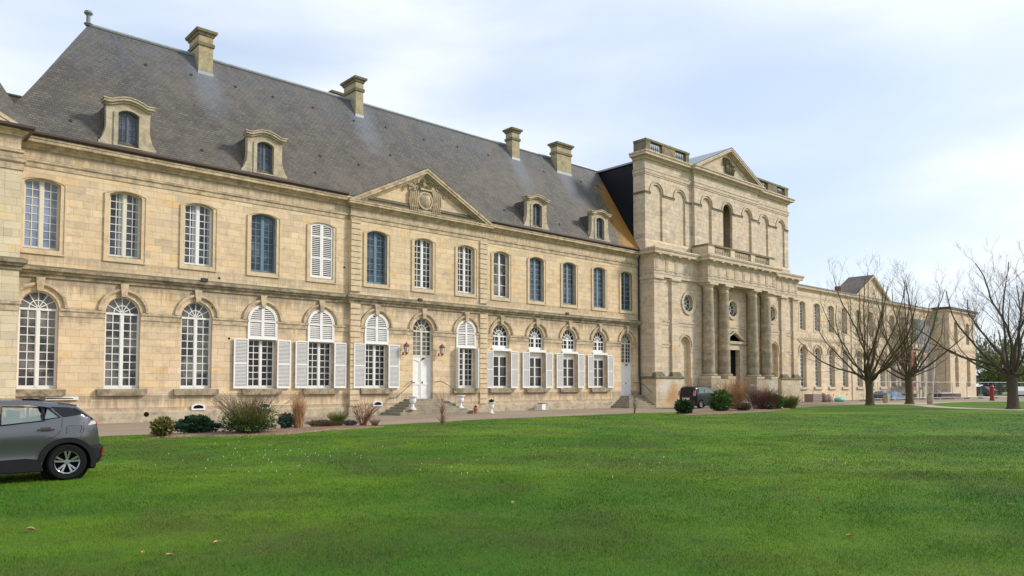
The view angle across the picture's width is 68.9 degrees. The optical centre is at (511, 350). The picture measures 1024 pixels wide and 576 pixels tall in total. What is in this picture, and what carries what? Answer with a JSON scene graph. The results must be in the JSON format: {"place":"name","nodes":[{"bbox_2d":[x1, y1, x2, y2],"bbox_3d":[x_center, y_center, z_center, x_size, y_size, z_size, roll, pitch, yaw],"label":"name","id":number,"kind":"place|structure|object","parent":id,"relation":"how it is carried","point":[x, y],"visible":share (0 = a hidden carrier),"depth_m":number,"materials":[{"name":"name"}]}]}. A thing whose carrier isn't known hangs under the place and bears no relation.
{"place":"outdoors","nodes":[
{"label":"outdoors","id":0,"kind":"place"},
{"bbox_2d":[282,381,313,427],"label":"dry grass","id":1,"kind":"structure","parent":0,"point":[298,417],"depth_m":26.91,"materials":[{"name":"plant"}]},
{"bbox_2d":[456,395,464,407],"bbox_3d":[-2.996,2.967,43.599,0.551,0.750,0.551,2,-4,-42],"label":"urn","id":2,"kind":"object","parent":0,"point":[460,399],"visible":1,"depth_m":43.46,"materials":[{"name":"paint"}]},
{"bbox_2d":[0,404,1023,575],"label":"lawn","id":3,"kind":"structure","parent":0,"point":[885,410],"depth_m":10.50,"materials":[{"name":"plant"}]},
{"bbox_2d":[0,398,103,480],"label":"crossover car","id":4,"kind":"object","parent":3,"relation":"on","point":[51,440],"visible":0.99,"depth_m":12.51,"materials":[{"name":"grey paint"}]},
{"bbox_2d":[142,425,383,438],"bbox_3d":[-7.966,2.763,25.807,2.542,0.092,9.022,-2,-3,41],"label":"flower bed","id":5,"kind":"object","parent":3,"relation":"on","point":[279,431],"visible":0.83,"depth_m":24.66,"materials":[{"name":"brown soil"}]},
{"bbox_2d":[149,415,174,435],"bbox_3d":[-10.753,2.324,22.918,0.796,0.699,0.818,2,-4,-42],"label":"round shrub","id":6,"kind":"object","parent":5,"relation":"on","point":[161,426],"visible":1,"depth_m":22.77,"materials":[{"name":"green plant"}]},
{"bbox_2d":[173,413,226,432],"bbox_3d":[-10.337,2.389,24.383,2.058,0.683,1.011,2,-4,-42],"label":"shrub","id":7,"kind":"object","parent":5,"relation":"on","point":[192,423],"visible":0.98,"depth_m":24.19,"materials":[{"name":"green plant"}]},
{"bbox_2d":[210,388,307,432],"bbox_3d":[-8.571,1.899,24.462,2.728,1.649,2.726,-1,-3,23],"label":"twiggy bush","id":8,"kind":"object","parent":5,"relation":"on","point":[253,418],"visible":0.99,"depth_m":24.17,"materials":[{"name":"green plant"}]},
{"bbox_2d":[276,412,293,427],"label":"dark plant","id":9,"kind":"object","parent":5,"relation":"on","point":[285,420],"visible":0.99,"depth_m":26.78,"materials":[{"name":"green plant"}]},
{"bbox_2d":[305,418,343,426],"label":"heather clump","id":10,"kind":"object","parent":5,"relation":"on","point":[321,423],"visible":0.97,"depth_m":28.12,"materials":[{"name":"brown plant"}]},
{"bbox_2d":[324,410,350,425],"bbox_3d":[-6.712,2.566,28.762,1.038,0.647,1.027,2,-4,-42],"label":"green tuft","id":11,"kind":"object","parent":5,"relation":"on","point":[338,416],"visible":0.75,"depth_m":28.64,"materials":[{"name":"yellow plant"}]},
{"bbox_2d":[343,419,357,425],"bbox_3d":[-6.248,2.775,28.866,0.668,0.284,0.415,2,-4,-42],"label":"dark cushion","id":12,"kind":"object","parent":5,"relation":"on","point":[352,422],"visible":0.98,"depth_m":28.79,"materials":[{"name":"green plant"}]},
{"bbox_2d":[346,398,379,424],"bbox_3d":[-5.846,2.349,29.186,1.366,1.162,1.580,1,-3,-17],"label":"red stem bush","id":13,"kind":"object","parent":5,"relation":"on","point":[366,416],"visible":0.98,"depth_m":29.05,"materials":[{"name":"plant"}]},
{"bbox_2d":[368,418,380,425],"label":"dry plant","id":14,"kind":"object","parent":5,"relation":"on","point":[373,423],"visible":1,"depth_m":28.59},
{"bbox_2d":[434,392,447,423],"bbox_3d":[-2.845,2.328,30.762,0.665,1.409,0.735,1,-3,-11],"label":"sapling","id":15,"kind":"object","parent":3,"relation":"on","point":[442,420],"visible":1,"depth_m":30.76,"materials":[{"name":"plant"}]},
{"bbox_2d":[155,419,902,476],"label":"daisies","id":16,"kind":"object","parent":3,"relation":"on","point":[461,464],"visible":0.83,"depth_m":17.06,"materials":[{"name":"plant"}]},
{"bbox_2d":[627,388,638,412],"bbox_3d":[7.094,2.834,43.070,0.696,1.540,0.944,1,-3,-12],"label":"sapling","id":17,"kind":"object","parent":3,"relation":"on","point":[634,408],"visible":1,"depth_m":43.10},
{"bbox_2d":[674,408,790,414],"bbox_3d":[14.316,3.703,46.074,2.349,0.093,14.774,-3,-4,44],"label":"flower bed","id":18,"kind":"object","parent":3,"relation":"on","point":[730,411],"visible":0.76,"depth_m":43.98,"materials":[{"name":"brown soil"}]},
{"bbox_2d":[674,399,694,413],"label":"round shrub","id":19,"kind":"object","parent":18,"relation":"on","point":[682,406],"visible":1,"depth_m":41.28,"materials":[{"name":"green plant"}]},
{"bbox_2d":[707,389,734,410],"bbox_3d":[12.626,2.950,45.297,1.761,1.536,2.127,-2,-3,35],"label":"laurel bush","id":20,"kind":"object","parent":18,"relation":"on","point":[719,400],"visible":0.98,"depth_m":44.87,"materials":[{"name":"green plant"}]},
{"bbox_2d":[714,375,755,408],"bbox_3d":[14.861,2.679,49.948,2.835,2.428,3.167,-1,-3,25],"label":"orange shrub","id":21,"kind":"object","parent":18,"relation":"on","point":[737,394],"visible":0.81,"depth_m":49.53,"materials":[{"name":"plant"}]},
{"bbox_2d":[735,402,751,410],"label":"shrub","id":22,"kind":"object","parent":18,"relation":"on","point":[741,406],"visible":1,"depth_m":45.78,"materials":[{"name":"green plant"}]},
{"bbox_2d":[742,384,784,408],"bbox_3d":[16.413,2.946,48.763,2.836,1.783,3.360,1,-3,-19],"label":"dark red bush","id":23,"kind":"object","parent":18,"relation":"on","point":[758,399],"visible":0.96,"depth_m":48.49,"materials":[{"name":"plant"}]},
{"bbox_2d":[761,403,775,408],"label":"flowering plant","id":24,"kind":"object","parent":18,"relation":"on","point":[765,406],"visible":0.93,"depth_m":48.18,"materials":[{"name":"green plant"}]},
{"bbox_2d":[771,395,784,408],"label":"leafy plant","id":25,"kind":"object","parent":18,"relation":"on","point":[779,405],"visible":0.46,"depth_m":49.19,"materials":[{"name":"green plant"}]},
{"bbox_2d":[783,392,803,407],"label":"grey twig bush","id":26,"kind":"object","parent":18,"relation":"on","point":[791,401],"visible":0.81,"depth_m":51.40,"materials":[{"name":"yellow plant"}]},
{"bbox_2d":[787,252,948,404],"bbox_3d":[29.384,-2.007,60.230,11.979,13.070,10.505,0,-3,-7],"label":"tree","id":27,"kind":"object","parent":3,"relation":"on","point":[868,377],"visible":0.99,"depth_m":60.45,"materials":[{"name":"brown plant"}]},
{"bbox_2d":[851,260,978,403],"bbox_3d":[34.927,-1.838,65.768,12.148,13.246,10.892,2,-4,-42],"label":"tree","id":28,"kind":"object","parent":3,"relation":"on","point":[910,373],"visible":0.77,"depth_m":64.90,"materials":[{"name":"brown plant"}]},
{"bbox_2d":[0,0,1023,385],"label":"sky","id":29,"kind":"structure","parent":0,"point":[894,129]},
{"bbox_2d":[97,391,1023,435],"bbox_3d":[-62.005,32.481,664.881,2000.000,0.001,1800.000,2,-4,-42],"label":"ground","id":30,"kind":"structure","parent":0,"point":[115,429],"depth_m":40.69,"materials":[{"name":"gravel"}]},
{"bbox_2d":[0,83,35,397],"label":"corner pavilion","id":31,"kind":"structure","parent":30,"relation":"on","point":[17,127],"depth_m":28.66,"materials":[{"name":"stone"}]},
{"bbox_2d":[7,10,655,423],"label":"chateau wing","id":32,"kind":"structure","parent":30,"relation":"on","point":[199,226],"depth_m":38.88,"materials":[{"name":"stone"}]},
{"bbox_2d":[15,277,67,396],"bbox_3d":[-19.462,-0.584,30.665,2.020,4.890,0.460,2,-4,-42],"label":"window","id":33,"kind":"structure","parent":32,"relation":"in","point":[38,310],"depth_m":30.74,"materials":[{"name":"wood"}]},
{"bbox_2d":[20,177,66,256],"bbox_3d":[-19.488,-5.568,30.925,1.720,3.190,0.342,2,-4,-42],"label":"window","id":34,"kind":"structure","parent":32,"relation":"in","point":[39,232],"depth_m":31.02,"materials":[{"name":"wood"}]},
{"bbox_2d":[96,284,148,395],"bbox_3d":[-17.112,-0.486,32.784,2.020,4.890,0.460,2,-4,-42],"label":"window","id":35,"kind":"structure","parent":32,"relation":"in","point":[121,351],"depth_m":32.84,"materials":[{"name":"wood"}]},
{"bbox_2d":[103,190,146,264],"bbox_3d":[-17.138,-5.469,33.044,1.720,3.190,0.342,2,-4,-42],"label":"window","id":36,"kind":"structure","parent":32,"relation":"in","point":[121,240],"depth_m":33.11,"materials":[{"name":"wood"}]},
{"bbox_2d":[173,290,219,394],"bbox_3d":[-14.763,-0.388,34.902,2.020,4.890,0.460,2,-4,-42],"label":"window","id":37,"kind":"structure","parent":32,"relation":"in","point":[196,318],"depth_m":34.97,"materials":[{"name":"wood"}]},
{"bbox_2d":[179,202,217,271],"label":"window","id":38,"kind":"structure","parent":32,"relation":"in","point":[195,220],"depth_m":35.22,"materials":[{"name":"stone"}]},
{"bbox_2d":[233,295,290,394],"bbox_3d":[-12.409,-0.289,37.024,2.910,4.890,0.460,2,-4,-42],"label":"window","id":39,"kind":"structure","parent":32,"relation":"in","point":[253,360],"depth_m":37.01,"materials":[{"name":"wood"}]},
{"bbox_2d":[246,213,280,277],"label":"window","id":40,"kind":"structure","parent":32,"relation":"in","point":[260,228],"depth_m":37.36,"materials":[{"name":"glass"}]},
{"bbox_2d":[295,300,346,393],"bbox_3d":[-10.060,-0.191,39.142,2.910,4.890,0.460,2,-4,-42],"label":"window","id":41,"kind":"structure","parent":32,"relation":"in","point":[313,355],"depth_m":39.14,"materials":[{"name":"wood"}]},
{"bbox_2d":[306,222,336,283],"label":"window","id":42,"kind":"structure","parent":32,"relation":"in","point":[321,268],"depth_m":39.38,"materials":[{"name":"wood"}]},
{"bbox_2d":[353,305,399,393],"bbox_3d":[-7.526,-0.096,41.198,2.910,4.890,0.460,2,-4,-42],"label":"window","id":43,"kind":"structure","parent":32,"relation":"in","point":[371,365],"depth_m":41.21,"materials":[{"name":"wood"}]},
{"bbox_2d":[363,230,390,288],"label":"window","id":44,"kind":"structure","parent":32,"relation":"in","point":[374,242],"depth_m":41.54,"materials":[{"name":"glass"}]},
{"bbox_2d":[403,342,409,354],"bbox_3d":[-5.971,-0.131,42.167,0.351,0.770,0.492,1,-3,-20],"label":"wall lantern","id":45,"kind":"object","parent":32,"relation":"attached to","point":[406,348],"depth_m":42.01,"materials":[{"name":"clear glass"}]},
{"bbox_2d":[408,396,417,409],"bbox_3d":[-5.450,2.848,41.023,0.551,0.750,0.551,2,-4,-42],"label":"urn","id":46,"kind":"object","parent":32,"relation":"on","point":[412,399],"visible":1,"depth_m":40.88,"materials":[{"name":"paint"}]},
{"bbox_2d":[411,238,435,293],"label":"window","id":47,"kind":"structure","parent":32,"relation":"in","point":[420,249],"depth_m":43.66,"materials":[{"name":"stone"}]},
{"bbox_2d":[409,308,437,398],"bbox_3d":[-5.192,0.162,43.296,2.020,5.210,0.440,2,-4,-42],"label":"door","id":48,"kind":"structure","parent":32,"relation":"in","point":[422,329],"depth_m":43.42,"materials":[{"name":"wood"}]},
{"bbox_2d":[438,344,444,355],"bbox_3d":[-4.122,-0.053,43.834,0.351,0.770,0.492,1,-3,-20],"label":"wall lantern","id":49,"kind":"object","parent":32,"relation":"attached to","point":[441,347],"depth_m":43.67,"materials":[{"name":"clear glass"}]},
{"bbox_2d":[452,312,479,392],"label":"window","id":50,"kind":"structure","parent":32,"relation":"in","point":[464,355],"depth_m":45.46,"materials":[{"name":"wood"}]},
{"bbox_2d":[455,245,477,297],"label":"window","id":51,"kind":"structure","parent":32,"relation":"in","point":[463,255],"depth_m":45.80,"materials":[{"name":"stone"}]},
{"bbox_2d":[491,251,511,301],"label":"window","id":52,"kind":"structure","parent":32,"relation":"in","point":[498,260],"depth_m":47.96,"materials":[{"name":"stone"}]},
{"bbox_2d":[487,315,517,392],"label":"window","id":53,"kind":"structure","parent":32,"relation":"in","point":[497,357],"depth_m":47.65,"materials":[{"name":"wood"}]},
{"bbox_2d":[527,257,545,304],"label":"window","id":54,"kind":"structure","parent":32,"relation":"in","point":[533,264],"depth_m":50.01,"materials":[{"name":"glass"}]},
{"bbox_2d":[522,318,552,391],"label":"window","id":55,"kind":"structure","parent":32,"relation":"in","point":[532,359],"depth_m":49.75,"materials":[{"name":"wood"}]},
{"bbox_2d":[560,262,577,308],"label":"window","id":56,"kind":"structure","parent":32,"relation":"in","point":[566,270],"depth_m":52.15,"materials":[{"name":"stone"}]},
{"bbox_2d":[556,321,583,391],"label":"window","id":57,"kind":"structure","parent":32,"relation":"in","point":[564,360],"depth_m":51.83,"materials":[{"name":"wood"}]},
{"bbox_2d":[591,267,607,311],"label":"window","id":58,"kind":"structure","parent":32,"relation":"in","point":[596,273],"depth_m":54.27,"materials":[{"name":"stone"}]},
{"bbox_2d":[588,324,613,391],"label":"window","id":59,"kind":"structure","parent":32,"relation":"in","point":[596,360],"depth_m":54.00,"materials":[{"name":"wood"}]},
{"bbox_2d":[619,271,634,313],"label":"window","id":60,"kind":"structure","parent":32,"relation":"in","point":[624,278],"depth_m":56.36,"materials":[{"name":"stone"}]},
{"bbox_2d":[618,326,635,396],"bbox_3d":[8.483,0.801,55.994,2.020,5.310,0.650,2,-4,-42],"label":"door","id":61,"kind":"structure","parent":32,"relation":"in","point":[625,340],"depth_m":56.10,"materials":[{"name":"wood"}]},
{"bbox_2d":[488,399,494,412],"bbox_3d":[-1.209,3.237,43.920,0.464,0.853,0.464,2,-4,-42],"label":"urn","id":62,"kind":"object","parent":30,"relation":"on","point":[491,402],"visible":1,"depth_m":43.82,"materials":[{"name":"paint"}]},
{"bbox_2d":[537,403,545,409],"bbox_3d":[1.954,3.634,48.985,0.380,0.440,0.440,2,-4,-42],"label":"waste box","id":63,"kind":"object","parent":30,"relation":"on","point":[541,406],"visible":1,"depth_m":48.85,"materials":[{"name":"paint"}]},
{"bbox_2d":[678,386,713,407],"bbox_3d":[13.614,3.314,53.885,3.650,1.574,1.520,2,-4,-42],"label":"compact van","id":64,"kind":"object","parent":30,"relation":"on","point":[698,396],"visible":0.62,"depth_m":52.74,"materials":[{"name":"black paint"}]},
{"bbox_2d":[597,137,804,406],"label":"church front","id":65,"kind":"structure","parent":30,"relation":"on","point":[719,281],"depth_m":60.91,"materials":[{"name":"stone"}]},
{"bbox_2d":[681,292,695,314],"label":"round window","id":66,"kind":"structure","parent":65,"relation":"in","point":[685,302],"depth_m":59.47,"materials":[{"name":"stone"}]},
{"bbox_2d":[729,298,738,319],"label":"round window","id":67,"kind":"structure","parent":65,"relation":"in","point":[731,308],"depth_m":63.89,"materials":[{"name":"stone"}]},
{"bbox_2d":[770,304,777,323],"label":"round window","id":68,"kind":"structure","parent":65,"relation":"in","point":[772,305],"depth_m":68.29,"materials":[{"name":"stone"}]},
{"bbox_2d":[804,394,821,401],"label":"timber box","id":69,"kind":"object","parent":30,"relation":"on","point":[812,397],"visible":1,"depth_m":72.12,"materials":[{"name":"wood"}]},
{"bbox_2d":[821,393,827,401],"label":"sack","id":70,"kind":"object","parent":30,"relation":"on","point":[824,397],"visible":0.89,"depth_m":73.18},
{"bbox_2d":[827,394,832,401],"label":"sack","id":71,"kind":"object","parent":30,"relation":"on","point":[830,397],"visible":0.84,"depth_m":73.66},
{"bbox_2d":[834,397,844,401],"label":"sack","id":72,"kind":"object","parent":30,"relation":"on","point":[839,399],"visible":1,"depth_m":74.69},
{"bbox_2d":[874,382,891,400],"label":"site fence panel","id":73,"kind":"object","parent":30,"relation":"on","point":[879,399],"visible":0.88,"depth_m":80.21,"materials":[{"name":"metal"}]},
{"bbox_2d":[873,390,904,399],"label":"covered stack","id":74,"kind":"object","parent":30,"relation":"on","point":[893,395],"visible":0.63,"depth_m":82.35,"materials":[{"name":"plastic"}]},
{"bbox_2d":[896,319,940,397],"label":"scaffold","id":75,"kind":"object","parent":30,"relation":"on","point":[918,341],"visible":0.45,"depth_m":91.18,"materials":[{"name":"metal"}]},
{"bbox_2d":[919,382,936,399],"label":"site fence panel","id":76,"kind":"object","parent":30,"relation":"on","point":[926,395],"visible":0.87,"depth_m":85.58,"materials":[{"name":"metal"}]},
{"bbox_2d":[934,383,952,398],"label":"site fence panel","id":77,"kind":"object","parent":30,"relation":"on","point":[944,397],"visible":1,"depth_m":88.27,"materials":[{"name":"metal"}]},
{"bbox_2d":[931,392,960,398],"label":"plank stack","id":78,"kind":"object","parent":30,"relation":"on","point":[955,394],"visible":0.79,"depth_m":91.17,"materials":[{"name":"wood"}]},
{"bbox_2d":[949,382,966,398],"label":"site fence panel","id":79,"kind":"object","parent":30,"relation":"on","point":[960,388],"visible":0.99,"depth_m":89.52,"materials":[{"name":"metal"}]},
{"bbox_2d":[964,382,980,398],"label":"site fence panel","id":80,"kind":"object","parent":30,"relation":"on","point":[971,391],"visible":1,"depth_m":91.30,"materials":[{"name":"metal"}]},
{"bbox_2d":[978,382,995,398],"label":"site fence panel","id":81,"kind":"object","parent":30,"relation":"on","point":[987,388],"visible":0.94,"depth_m":92.82,"materials":[{"name":"metal"}]},
{"bbox_2d":[989,386,994,400],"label":"red post","id":82,"kind":"object","parent":30,"relation":"on","point":[991,393],"visible":1,"depth_m":79.71,"materials":[{"name":"metal"}]},
{"bbox_2d":[976,365,1023,391],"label":"treeline","id":83,"kind":"object","parent":30,"relation":"on","point":[982,379],"visible":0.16,"depth_m":184.22,"materials":[{"name":"green plant"}]},
{"bbox_2d":[994,382,1006,397],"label":"site fence panel","id":84,"kind":"object","parent":30,"relation":"on","point":[1001,388],"visible":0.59,"depth_m":94.27,"materials":[{"name":"metal"}]},
{"bbox_2d":[1018,387,1023,395],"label":"distant car","id":85,"kind":"object","parent":30,"relation":"on","point":[1021,389],"visible":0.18,"depth_m":105.57,"materials":[{"name":"white paint"}]},
{"bbox_2d":[797,275,933,401],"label":"wing","id":86,"kind":"structure","parent":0,"point":[843,384],"depth_m":80.48,"materials":[{"name":"stone"}]},
{"bbox_2d":[798,301,806,331],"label":"window","id":87,"kind":"structure","parent":86,"relation":"in","point":[799,303],"depth_m":74.84,"materials":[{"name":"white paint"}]},
{"bbox_2d":[798,343,808,388],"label":"window","id":88,"kind":"structure","parent":86,"relation":"in","point":[800,351],"depth_m":74.66,"materials":[{"name":"white paint"}]},
{"bbox_2d":[813,303,820,332],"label":"window","id":89,"kind":"structure","parent":86,"relation":"in","point":[814,311],"depth_m":76.94,"materials":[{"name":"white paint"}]},
{"bbox_2d":[813,344,823,388],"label":"window","id":90,"kind":"structure","parent":86,"relation":"in","point":[816,353],"depth_m":76.74,"materials":[{"name":"white paint"}]},
{"bbox_2d":[827,305,834,334],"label":"window","id":91,"kind":"structure","parent":86,"relation":"in","point":[828,308],"depth_m":79.09,"materials":[{"name":"white paint"}]},
{"bbox_2d":[827,345,837,388],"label":"window","id":92,"kind":"structure","parent":86,"relation":"in","point":[829,351],"depth_m":78.88,"materials":[{"name":"white paint"}]},
{"bbox_2d":[841,307,847,335],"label":"window","id":93,"kind":"structure","parent":86,"relation":"in","point":[843,307],"depth_m":81.19,"materials":[{"name":"white paint"}]},
{"bbox_2d":[841,346,850,388],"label":"window","id":94,"kind":"structure","parent":86,"relation":"in","point":[843,364],"depth_m":80.96,"materials":[{"name":"white paint"}]},
{"bbox_2d":[855,310,861,336],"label":"window","id":95,"kind":"structure","parent":86,"relation":"in","point":[856,310],"depth_m":83.62,"materials":[{"name":"white paint"}]},
{"bbox_2d":[856,347,864,388],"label":"window","id":96,"kind":"structure","parent":86,"relation":"in","point":[858,379],"depth_m":83.40,"materials":[{"name":"white paint"}]},
{"bbox_2d":[867,311,873,337],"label":"window","id":97,"kind":"structure","parent":86,"relation":"in","point":[869,311],"depth_m":85.70,"materials":[{"name":"white paint"}]},
{"bbox_2d":[879,349,887,388],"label":"window","id":98,"kind":"structure","parent":86,"relation":"in","point":[881,387],"depth_m":87.48,"materials":[{"name":"white paint"}]},
{"bbox_2d":[889,315,894,340],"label":"window","id":99,"kind":"structure","parent":86,"relation":"in","point":[892,315],"depth_m":89.86,"materials":[{"name":"white paint"}]},
{"bbox_2d":[891,353,897,388],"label":"window","id":100,"kind":"structure","parent":86,"relation":"in","point":[895,353],"depth_m":89.64,"materials":[{"name":"white paint"}]},
{"bbox_2d":[900,352,905,388],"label":"window","id":101,"kind":"structure","parent":86,"relation":"in","point":[902,387],"depth_m":91.72,"materials":[{"name":"white paint"}]},
{"bbox_2d":[919,354,926,388],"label":"window","id":102,"kind":"structure","parent":86,"relation":"in","point":[921,387],"depth_m":95.89,"materials":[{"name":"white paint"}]},
{"bbox_2d":[926,354,932,388],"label":"window","id":103,"kind":"structure","parent":86,"relation":"in","point":[930,354],"depth_m":97.61,"materials":[{"name":"white paint"}]},
{"bbox_2d":[844,401,999,404],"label":"path","id":104,"kind":"structure","parent":0,"point":[913,404],"depth_m":67.33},
{"bbox_2d":[883,393,888,402],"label":"bollard","id":105,"kind":"object","parent":104,"relation":"on","point":[885,397],"visible":0.88,"depth_m":69.12,"materials":[{"name":"stone"}]},
{"bbox_2d":[927,393,933,404],"bbox_3d":[35.860,4.158,64.022,0.513,1.012,0.513,2,-4,-42],"label":"bollard","id":106,"kind":"object","parent":104,"relation":"on","point":[930,400],"visible":0.88,"depth_m":63.84,"materials":[{"name":"stone"}]},
{"bbox_2d":[931,306,978,397],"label":"end pavilion","id":107,"kind":"structure","parent":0,"point":[947,373],"depth_m":98.01,"materials":[{"name":"beige stone"}]},
{"bbox_2d":[915,405,1023,409],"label":"path","id":108,"kind":"structure","parent":0,"point":[963,407],"depth_m":54.92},
{"bbox_2d":[932,401,1023,408],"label":"lawn","id":109,"kind":"structure","parent":0,"point":[1000,405],"depth_m":63.14,"materials":[{"name":"plant"}]},
{"bbox_2d":[900,236,1023,408],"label":"tree","id":110,"kind":"object","parent":109,"relation":"on","point":[1012,375],"visible":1,"depth_m":51.42,"materials":[{"name":"brown plant"}]},
{"label":"lawn","id":111,"kind":"structure","parent":0,"visible":0},
{"bbox_2d":[976,387,997,395],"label":"distant car","id":112,"kind":"object","parent":111,"relation":"on","point":[984,391],"visible":0.41,"depth_m":113.75,"materials":[{"name":"paint"}]},
{"bbox_2d":[975,332,1023,394],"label":"tree","id":113,"kind":"object","parent":111,"relation":"on","point":[996,359],"visible":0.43,"depth_m":129.11,"materials":[{"name":"green plant"}]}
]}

